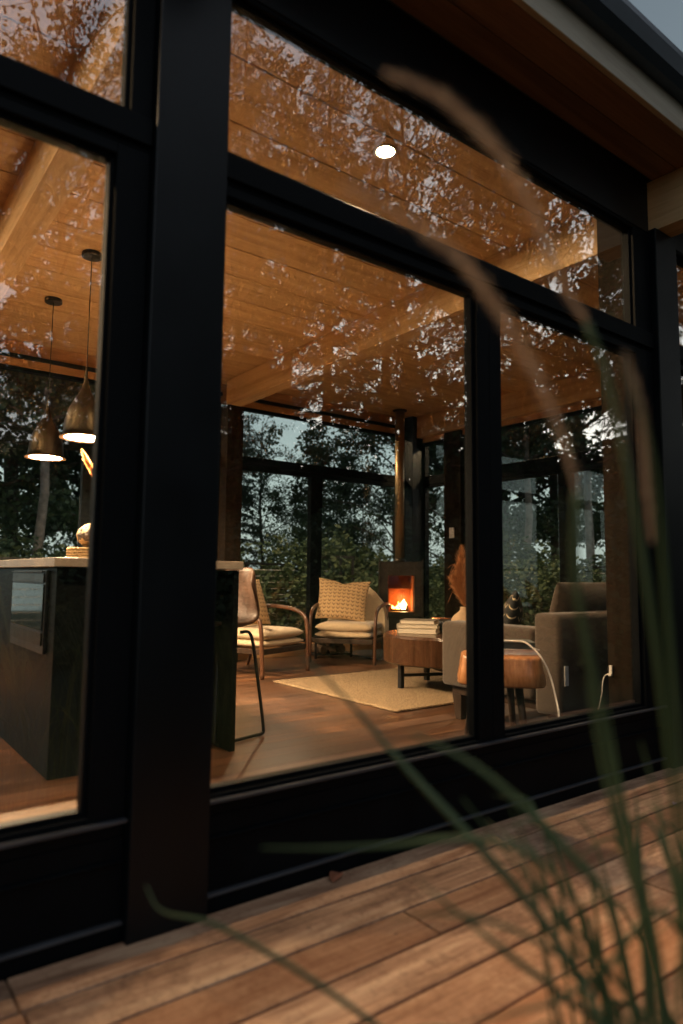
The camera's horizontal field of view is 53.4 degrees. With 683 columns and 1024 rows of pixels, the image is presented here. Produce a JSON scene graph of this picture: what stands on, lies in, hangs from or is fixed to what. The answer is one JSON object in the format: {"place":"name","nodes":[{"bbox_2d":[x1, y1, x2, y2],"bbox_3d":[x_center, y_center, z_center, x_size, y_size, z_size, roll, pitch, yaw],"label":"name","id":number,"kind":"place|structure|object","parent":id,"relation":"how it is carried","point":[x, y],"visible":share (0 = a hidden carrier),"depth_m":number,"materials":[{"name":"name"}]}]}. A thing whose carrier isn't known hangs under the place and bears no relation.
{"place":"outdoors","nodes":[
{"label":"outdoors","id":0,"kind":"place"},
{"bbox_2d":[80,448,91,474],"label":"dried grass","id":1,"kind":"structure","parent":0,"point":[85,458],"depth_m":3.94,"materials":[{"name":"beige plant"}]},
{"bbox_2d":[0,0,682,601],"label":"sky","id":2,"kind":"structure","parent":0,"point":[667,15],"materials":[{"name":"grey"}]},
{"bbox_2d":[145,68,682,1023],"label":"ornamental grass","id":3,"kind":"object","parent":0,"point":[645,924],"depth_m":0.62,"materials":[{"name":"green plant"}]},
{"bbox_2d":[431,617,451,630],"bbox_3d":[0.813,0.901,5.459,0.180,0.107,0.180,5,-7,-37],"label":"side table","id":4,"kind":"object","parent":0,"point":[442,620],"visible":0.27,"depth_m":5.39,"materials":[{"name":"black metal"}]},
{"bbox_2d":[447,546,465,605],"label":"pampas grass","id":5,"kind":"object","parent":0,"point":[457,585],"depth_m":5.38,"materials":[{"name":"orange plant"}]},
{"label":"ground","id":6,"kind":"structure","parent":0,"visible":0},
{"bbox_2d":[0,544,66,557],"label":"shrub","id":7,"kind":"object","parent":6,"relation":"on","point":[40,554],"visible":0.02,"depth_m":8.28,"materials":[{"name":"green plant"}]},
{"bbox_2d":[0,523,68,557],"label":"shrub","id":8,"kind":"object","parent":6,"relation":"on","point":[13,547],"visible":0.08,"depth_m":9.96,"materials":[{"name":"green plant"}]},
{"bbox_2d":[0,371,79,535],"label":"leafy tree","id":9,"kind":"object","parent":6,"relation":"on","point":[73,480],"depth_m":13.20,"materials":[{"name":"green plant"}]},
{"bbox_2d":[0,370,91,528],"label":"leafy tree","id":10,"kind":"object","parent":6,"relation":"on","point":[28,484],"visible":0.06,"depth_m":10.98,"materials":[{"name":"green plant"}]},
{"bbox_2d":[0,369,95,554],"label":"leafy tree","id":11,"kind":"object","parent":6,"relation":"on","point":[61,515],"visible":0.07,"depth_m":11.12,"materials":[{"name":"green plant"}]},
{"bbox_2d":[0,372,95,557],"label":"leafy tree","id":12,"kind":"object","parent":6,"relation":"on","point":[21,405],"visible":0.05,"depth_m":10.08,"materials":[{"name":"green plant"}]},
{"bbox_2d":[55,507,74,543],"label":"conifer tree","id":13,"kind":"object","parent":6,"relation":"on","point":[64,539],"depth_m":15.97,"materials":[{"name":"green plant"}]},
{"bbox_2d":[3,404,282,554],"bbox_3d":[-4.153,-1.634,14.875,5.968,9.760,5.618,-4,-7,40],"label":"leafy tree","id":14,"kind":"object","parent":6,"relation":"on","point":[77,469],"visible":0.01,"depth_m":14.52,"materials":[{"name":"green plant"}]},
{"bbox_2d":[221,404,273,570],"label":"conifer tree","id":15,"kind":"object","parent":6,"relation":"on","point":[244,505],"visible":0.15,"depth_m":13.40,"materials":[{"name":"green plant"}]},
{"bbox_2d":[240,537,275,601],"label":"shrub","id":16,"kind":"object","parent":6,"relation":"on","point":[242,552],"visible":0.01,"depth_m":9.32,"materials":[{"name":"green plant"}]},
{"bbox_2d":[255,484,306,572],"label":"leafy tree","id":17,"kind":"object","parent":6,"relation":"on","point":[283,543],"visible":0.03,"depth_m":16.65,"materials":[{"name":"green plant"}]},
{"bbox_2d":[255,561,327,637],"bbox_3d":[-0.970,1.419,9.794,1.837,1.429,1.863,6,-7,-43],"label":"shrub","id":18,"kind":"object","parent":6,"relation":"on","point":[296,591],"visible":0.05,"depth_m":9.31,"materials":[{"name":"green plant"}]},
{"bbox_2d":[241,415,346,568],"bbox_3d":[-1.396,0.302,14.127,3.158,4.967,2.998,-2,-6,28],"label":"leafy tree","id":19,"kind":"object","parent":6,"relation":"on","point":[273,509],"visible":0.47,"depth_m":13.87,"materials":[{"name":"green plant"}]},
{"bbox_2d":[254,523,388,638],"bbox_3d":[-0.275,1.167,9.734,2.710,2.007,2.890,-5,-8,44],"label":"shrub","id":20,"kind":"object","parent":6,"relation":"on","point":[367,574],"visible":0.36,"depth_m":9.34,"materials":[{"name":"green plant"}]},
{"bbox_2d":[280,424,365,569],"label":"leafy tree","id":21,"kind":"object","parent":6,"relation":"on","point":[321,452],"visible":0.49,"depth_m":12.99,"materials":[{"name":"green plant"}]},
{"bbox_2d":[0,0,682,984],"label":"house","id":22,"kind":"structure","parent":6,"relation":"on","point":[184,168],"depth_m":2.55,"materials":[{"name":"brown wood"}]},
{"bbox_2d":[24,296,65,461],"bbox_3d":[-2.086,-0.958,4.850,0.274,1.164,0.274,5,-7,-37],"label":"pendant lamp","id":23,"kind":"object","parent":22,"relation":"hanging from","point":[45,442],"visible":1,"depth_m":4.75,"materials":[{"name":"black metal"}]},
{"bbox_2d":[0,435,92,547],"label":"rear window","id":24,"kind":"structure","parent":22,"relation":"in","point":[85,478],"depth_m":6.04,"materials":[{"name":"black metal"}]},
{"bbox_2d":[0,95,149,842],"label":"window","id":25,"kind":"structure","parent":22,"relation":"in","point":[101,788],"depth_m":1.64,"materials":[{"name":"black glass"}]},
{"bbox_2d":[0,0,155,119],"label":"window","id":26,"kind":"structure","parent":22,"relation":"in","point":[136,96],"depth_m":1.77,"materials":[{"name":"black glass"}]},
{"bbox_2d":[59,249,101,442],"bbox_3d":[-1.548,-1.019,4.141,0.274,1.164,0.274,5,-7,-37],"label":"pendant lamp","id":27,"kind":"object","parent":22,"relation":"hanging from","point":[78,426],"visible":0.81,"depth_m":4.03,"materials":[{"name":"black metal"}]},
{"bbox_2d":[0,363,220,434],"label":"rear window","id":28,"kind":"structure","parent":22,"relation":"in","point":[2,366],"depth_m":5.87,"materials":[{"name":"black metal"}]},
{"bbox_2d":[0,557,242,779],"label":"kitchen island","id":29,"kind":"structure","parent":22,"relation":"on","point":[42,613],"depth_m":3.04,"materials":[{"name":"stone"}]},
{"bbox_2d":[66,547,87,557],"bbox_3d":[-1.432,0.248,3.929,0.303,0.079,0.303,5,-7,-37],"label":"basket","id":30,"kind":"object","parent":29,"relation":"on","point":[77,552],"visible":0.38,"depth_m":3.79,"materials":[{"name":"wicker"}]},
{"bbox_2d":[76,524,88,546],"bbox_3d":[-1.415,0.136,3.952,0.244,0.146,0.244,5,-7,-37],"label":"vase","id":31,"kind":"object","parent":30,"relation":"on","point":[82,535],"visible":0.18,"depth_m":3.86,"materials":[{"name":"white ceramic"}]},
{"bbox_2d":[89,449,219,541],"bbox_3d":[-1.766,0.374,6.432,1.264,1.853,0.068,5,-7,-37],"label":"rear window","id":32,"kind":"structure","parent":22,"relation":"in","point":[92,449],"depth_m":6.80,"materials":[{"name":"black metal"}]},
{"bbox_2d":[213,567,264,746],"bbox_3d":[-0.679,0.742,3.655,0.443,0.892,0.439,-4,-7,38],"label":"bar stool","id":33,"kind":"object","parent":22,"relation":"on","point":[248,608],"visible":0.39,"depth_m":3.64,"materials":[{"name":"brown leather"}]},
{"bbox_2d":[237,603,309,679],"bbox_3d":[-0.819,1.039,6.075,0.850,0.764,0.704,-3,-6,32],"label":"armchair","id":34,"kind":"object","parent":22,"relation":"on","point":[283,639],"visible":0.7,"depth_m":5.82,"materials":[{"name":"beige fabric"}]},
{"bbox_2d":[252,579,270,624],"bbox_3d":[-0.835,0.814,6.153,0.149,0.450,0.466,-28,-20,29],"label":"pillow","id":35,"kind":"object","parent":34,"relation":"on","point":[264,616],"visible":0.24,"depth_m":6.20,"materials":[{"name":"fabric"}]},
{"bbox_2d":[243,465,316,641],"bbox_3d":[-0.712,0.460,7.228,1.024,1.853,0.068,5,-7,-37],"label":"rear window","id":36,"kind":"structure","parent":22,"relation":"in","point":[312,477],"depth_m":7.48,"materials":[{"name":"black metal"}]},
{"bbox_2d":[243,407,394,477],"bbox_3d":[-0.175,-0.752,7.743,2.340,0.548,0.068,5,-7,-37],"label":"rear window","id":37,"kind":"structure","parent":22,"relation":"in","point":[251,410],"depth_m":7.63,"materials":[{"name":"black metal"}]},
{"bbox_2d":[311,635,352,658],"bbox_3d":[-0.130,1.408,7.167,0.440,0.240,0.263,4,-6,-29],"label":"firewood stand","id":38,"kind":"object","parent":22,"relation":"on","point":[321,649],"visible":0.63,"depth_m":7.05,"materials":[{"name":"black metal"}]},
{"bbox_2d":[309,587,390,664],"bbox_3d":[0.116,1.138,7.029,0.704,0.764,0.850,-1,-6,16],"label":"armchair","id":39,"kind":"object","parent":22,"relation":"on","point":[374,626],"visible":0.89,"depth_m":6.71,"materials":[{"name":"beige fabric"}]},
{"bbox_2d":[315,578,370,620],"bbox_3d":[0.010,0.900,6.991,0.544,0.442,0.159,4,-25,6],"label":"pillow","id":40,"kind":"object","parent":39,"relation":"on","point":[337,600],"visible":1,"depth_m":6.93,"materials":[{"name":"fabric"}]},
{"bbox_2d":[210,185,492,798],"bbox_3d":[0.083,-0.045,2.168,1.109,1.671,0.066,5,-7,-37],"label":"window","id":41,"kind":"structure","parent":22,"relation":"in","point":[476,327],"depth_m":2.40,"materials":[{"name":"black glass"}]},
{"bbox_2d":[315,474,394,638],"bbox_3d":[0.221,0.536,7.933,1.314,1.853,0.068,5,-7,-37],"label":"rear window","id":42,"kind":"structure","parent":22,"relation":"in","point":[320,477],"depth_m":7.58,"materials":[{"name":"black metal"}]},
{"bbox_2d":[273,667,453,712],"bbox_3d":[0.850,1.378,5.547,2.394,0.015,1.479,5,-7,-37],"label":"rug","id":43,"kind":"object","parent":22,"relation":"on","point":[380,689],"visible":0.49,"depth_m":5.09,"materials":[{"name":"carpet"}]},
{"bbox_2d":[383,630,442,687],"bbox_3d":[0.780,1.135,5.212,0.920,0.405,0.920,5,-7,-37],"label":"coffee table","id":44,"kind":"object","parent":43,"relation":"on","point":[424,651],"visible":0.45,"depth_m":4.90,"materials":[{"name":"brown wood"}]},
{"bbox_2d":[397,627,439,633],"bbox_3d":[0.598,0.911,5.244,0.300,0.040,0.240,-1,-6,15],"label":"book","id":45,"kind":"object","parent":44,"relation":"on","point":[417,631],"visible":0.81,"depth_m":5.13,"materials":[{"name":"paper"}]},
{"bbox_2d":[397,623,439,628],"bbox_3d":[0.596,0.877,5.251,0.310,0.028,0.230,-1,-6,12],"label":"book","id":46,"kind":"object","parent":45,"relation":"on","point":[436,626],"visible":0.83,"depth_m":5.15,"materials":[{"name":"paper"}]},
{"bbox_2d":[400,618,438,624],"bbox_3d":[0.607,0.847,5.256,0.270,0.030,0.210,-1,-6,18],"label":"book","id":47,"kind":"object","parent":46,"relation":"on","point":[419,621],"visible":1,"depth_m":5.17,"materials":[{"name":"paper"}]},
{"bbox_2d":[451,607,465,620],"bbox_3d":[0.967,0.849,5.360,0.204,0.195,0.204,5,-7,-37],"label":"vase","id":48,"kind":"object","parent":44,"relation":"on","point":[460,614],"visible":0.43,"depth_m":5.32,"materials":[{"name":"beige ceramic"}]},
{"bbox_2d":[345,649,383,659],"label":"hearth slab","id":49,"kind":"structure","parent":22,"relation":"on","point":[369,654],"depth_m":7.34,"materials":[{"name":"stone"}]},
{"bbox_2d":[378,409,422,648],"bbox_3d":[0.680,0.184,7.929,0.500,2.797,0.422,1,-5,0],"label":"wood stove","id":50,"kind":"object","parent":49,"relation":"on","point":[400,589],"visible":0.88,"depth_m":7.87,"materials":[{"name":"metal"}]},
{"bbox_2d":[373,144,397,159],"bbox_3d":[0.205,-1.677,3.160,0.114,0.006,0.114,5,-7,-37],"label":"ceiling light","id":51,"kind":"object","parent":22,"relation":"attached to","point":[385,151],"visible":1,"depth_m":3.16,"materials":[{"name":"white plastic"}]},
{"bbox_2d":[423,483,443,618],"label":"side window","id":52,"kind":"structure","parent":22,"relation":"in","point":[426,487],"depth_m":8.27,"materials":[{"name":"black metal"}]},
{"bbox_2d":[423,439,443,478],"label":"side window","id":53,"kind":"structure","parent":22,"relation":"in","point":[425,445],"depth_m":8.37,"materials":[{"name":"black metal"}]},
{"bbox_2d":[228,0,650,332],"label":"window","id":54,"kind":"structure","parent":22,"relation":"in","point":[636,308],"depth_m":2.57,"materials":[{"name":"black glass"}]},
{"bbox_2d":[457,650,545,734],"bbox_3d":[0.775,0.928,3.273,0.427,0.486,0.427,0,-5,10],"label":"side table","id":55,"kind":"object","parent":22,"relation":"on","point":[521,672],"visible":0.55,"depth_m":3.10,"materials":[{"name":"brown wood"}]},
{"bbox_2d":[504,648,538,654],"bbox_3d":[0.833,0.675,3.313,0.220,0.026,0.170,1,-5,1],"label":"book","id":56,"kind":"object","parent":55,"relation":"on","point":[519,652],"visible":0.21,"depth_m":3.23,"materials":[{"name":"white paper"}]},
{"bbox_2d":[504,639,534,648],"bbox_3d":[0.826,0.645,3.316,0.210,0.032,0.165,0,-5,5],"label":"book","id":57,"kind":"object","parent":56,"relation":"on","point":[514,645],"visible":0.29,"depth_m":3.24,"materials":[{"name":"grey paper"}]},
{"bbox_2d":[504,640,559,716],"bbox_3d":[0.887,0.780,3.128,0.108,0.357,0.335,5,-7,-37],"label":"phone cable","id":58,"kind":"object","parent":57,"relation":"on","point":[535,650],"visible":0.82,"depth_m":3.14,"materials":[{"name":"white plastic"}]},
{"bbox_2d":[464,470,565,606],"bbox_3d":[1.831,0.517,7.238,0.068,1.793,1.337,5,-7,-37],"label":"side window","id":59,"kind":"structure","parent":22,"relation":"in","point":[561,493],"depth_m":6.77,"materials":[{"name":"black metal"}]},
{"bbox_2d":[442,582,608,718],"bbox_3d":[1.788,0.881,4.503,2.320,0.828,0.858,5,-7,-37],"label":"sofa","id":60,"kind":"object","parent":22,"relation":"on","point":[554,634],"visible":0.33,"depth_m":3.64,"materials":[{"name":"grey fabric"}]},
{"bbox_2d":[504,590,522,624],"bbox_3d":[1.047,0.655,4.196,0.129,0.344,0.389,14,-2,14],"label":"pillow","id":61,"kind":"object","parent":60,"relation":"on","point":[513,610],"visible":0.54,"depth_m":4.04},
{"bbox_2d":[463,406,602,472],"bbox_3d":[1.995,-0.735,7.157,0.068,0.448,1.836,5,-7,-37],"label":"side window","id":62,"kind":"structure","parent":22,"relation":"in","point":[598,408],"depth_m":6.97,"materials":[{"name":"black metal"}]},
{"bbox_2d":[488,288,662,740],"bbox_3d":[0.996,0.029,2.859,1.182,1.671,0.066,5,-7,-37],"label":"window","id":63,"kind":"structure","parent":22,"relation":"in","point":[644,683],"depth_m":3.02,"materials":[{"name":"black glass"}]},
{"bbox_2d":[564,464,602,581],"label":"side window","id":64,"kind":"structure","parent":22,"relation":"in","point":[568,483],"depth_m":6.69,"materials":[{"name":"black metal"}]},
{"bbox_2d":[601,673,611,698],"bbox_3d":[1.266,0.925,3.311,0.123,0.267,0.031,3,-6,-24],"label":"charger cable","id":65,"kind":"object","parent":22,"relation":"attached to","point":[608,674],"visible":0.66,"depth_m":3.34,"materials":[{"name":"white plastic"}]},
{"bbox_2d":[676,251,682,346],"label":"window","id":66,"kind":"structure","parent":22,"relation":"in","point":[679,257],"depth_m":3.54,"materials":[{"name":"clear glass"}]},
{"bbox_2d":[680,364,682,378],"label":"window","id":67,"kind":"structure","parent":22,"relation":"in","point":[681,366],"depth_m":3.44,"materials":[{"name":"black glass"}]},
{"bbox_2d":[317,450,375,568],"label":"leafy tree","id":68,"kind":"object","parent":6,"relation":"on","point":[356,493],"visible":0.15,"depth_m":15.26,"materials":[{"name":"green plant"}]},
{"bbox_2d":[321,542,394,621],"bbox_3d":[0.382,1.418,11.463,2.374,1.813,2.309,-4,-7,41],"label":"shrub","id":69,"kind":"object","parent":6,"relation":"on","point":[390,557],"visible":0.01,"depth_m":11.33,"materials":[{"name":"green plant"}]},
{"bbox_2d":[324,484,392,553],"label":"leafy tree","id":70,"kind":"object","parent":6,"relation":"on","point":[367,536],"visible":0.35,"depth_m":14.12,"materials":[{"name":"green plant"}]},
{"bbox_2d":[292,422,443,558],"bbox_3d":[0.868,-0.436,12.670,3.718,6.159,3.915,-3,-6,31],"label":"leafy tree","id":71,"kind":"object","parent":6,"relation":"on","point":[437,452],"visible":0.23,"depth_m":12.17,"materials":[{"name":"green plant"}]},
{"bbox_2d":[371,575,444,618],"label":"shrub","id":72,"kind":"object","parent":6,"relation":"on","point":[437,591],"visible":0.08,"depth_m":8.91,"materials":[{"name":"green plant"}]},
{"bbox_2d":[367,419,559,569],"bbox_3d":[2.233,-1.087,12.737,4.382,7.470,4.318,4,-6,-31],"label":"leafy tree","id":73,"kind":"object","parent":6,"relation":"on","point":[438,468],"visible":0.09,"depth_m":12.69,"materials":[{"name":"green plant"}]},
{"bbox_2d":[429,552,504,617],"bbox_3d":[1.749,1.411,10.427,2.339,1.624,2.193,5,-7,-37],"label":"shrub","id":74,"kind":"object","parent":6,"relation":"on","point":[435,572],"visible":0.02,"depth_m":10.04,"materials":[{"name":"green plant"}]},
{"bbox_2d":[355,412,603,566],"bbox_3d":[3.389,-2.474,14.645,6.320,10.980,6.714,1,-5,0],"label":"leafy tree","id":75,"kind":"object","parent":6,"relation":"on","point":[542,526],"visible":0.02,"depth_m":14.13,"materials":[{"name":"green plant"}]},
{"bbox_2d":[429,529,559,624],"bbox_3d":[2.597,1.284,10.772,2.597,2.040,2.671,5,-7,-40],"label":"shrub","id":76,"kind":"object","parent":6,"relation":"on","point":[520,554],"visible":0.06,"depth_m":10.45,"materials":[{"name":"green plant"}]},
{"bbox_2d":[501,415,602,552],"bbox_3d":[3.595,-2.123,12.400,4.006,9.861,4.471,-1,-6,15],"label":"leafy tree","id":77,"kind":"object","parent":6,"relation":"on","point":[526,456],"visible":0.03,"depth_m":12.05,"materials":[{"name":"green plant"}]},
{"bbox_2d":[503,410,601,572],"bbox_3d":[4.210,-2.592,12.548,4.967,10.957,4.451,6,-7,-43],"label":"leafy tree","id":78,"kind":"object","parent":6,"relation":"on","point":[571,430],"visible":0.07,"depth_m":12.04,"materials":[{"name":"green plant"}]},
{"bbox_2d":[502,415,602,560],"bbox_3d":[4.995,-2.083,15.312,5.393,10.481,6.350,0,-5,5],"label":"leafy tree","id":79,"kind":"object","parent":6,"relation":"on","point":[551,501],"visible":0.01,"depth_m":14.17,"materials":[{"name":"green plant"}]},
{"bbox_2d":[503,548,605,625],"bbox_3d":[2.677,1.279,8.709,2.082,1.620,2.112,3,-6,-27],"label":"shrub","id":80,"kind":"object","parent":6,"relation":"on","point":[538,574],"visible":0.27,"depth_m":8.44,"materials":[{"name":"green plant"}]},
{"bbox_2d":[509,417,604,548],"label":"leafy tree","id":81,"kind":"object","parent":6,"relation":"on","point":[599,528],"visible":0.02,"depth_m":14.45,"materials":[{"name":"green plant"}]},
{"bbox_2d":[544,551,605,606],"bbox_3d":[4.170,1.280,9.519,2.291,1.799,2.356,4,-6,-32],"label":"shrub","id":82,"kind":"object","parent":6,"relation":"on","point":[599,556],"depth_m":9.91,"materials":[{"name":"green plant"}]},
{"bbox_2d":[588,549,605,581],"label":"shrub","id":83,"kind":"object","parent":6,"relation":"on","point":[604,576],"depth_m":8.52,"materials":[{"name":"green plant"}]},
{"bbox_2d":[631,804,680,981],"bbox_3d":[0.989,0.907,1.173,1.009,0.576,1.062,3,-6,-28],"label":"grass clump","id":84,"kind":"object","parent":6,"relation":"on","point":[671,900],"visible":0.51,"depth_m":1.32,"materials":[{"name":"green plant"}]},
{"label":"rear deck","id":85,"kind":"structure","parent":6,"relation":"on","visible":0},
{"bbox_2d":[0,557,433,625],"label":"cable railing","id":86,"kind":"object","parent":85,"relation":"on","point":[15,558],"visible":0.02,"depth_m":9.07,"materials":[{"name":"black metal"}]},
{"bbox_2d":[321,556,354,582],"bbox_3d":[-0.069,1.125,8.854,0.500,1.120,0.442,1,-5,-2],"label":"outdoor chair","id":87,"kind":"object","parent":85,"relation":"on","point":[346,557],"visible":0.15,"depth_m":9.09,"materials":[{"name":"black metal"}]},
{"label":"side deck","id":88,"kind":"structure","parent":6,"relation":"on","visible":0},
{"bbox_2d":[507,566,605,624],"bbox_3d":[3.467,1.176,8.417,0.050,1.010,6.320,5,-7,-37],"label":"cable railing","id":89,"kind":"object","parent":88,"relation":"on","point":[525,586],"depth_m":9.29,"materials":[{"name":"metal"}]},
{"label":"deck framing","id":90,"kind":"structure","parent":6,"relation":"on","visible":0},
{"bbox_2d":[0,768,682,1023],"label":"deck","id":91,"kind":"structure","parent":90,"relation":"on","point":[345,936],"depth_m":1.55,"materials":[{"name":"brown wood"}]},
{"bbox_2d":[329,871,342,881],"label":"fallen leaf","id":92,"kind":"object","parent":91,"relation":"on","point":[334,875],"visible":1,"depth_m":1.90,"materials":[{"name":"brown plant"}]}
]}

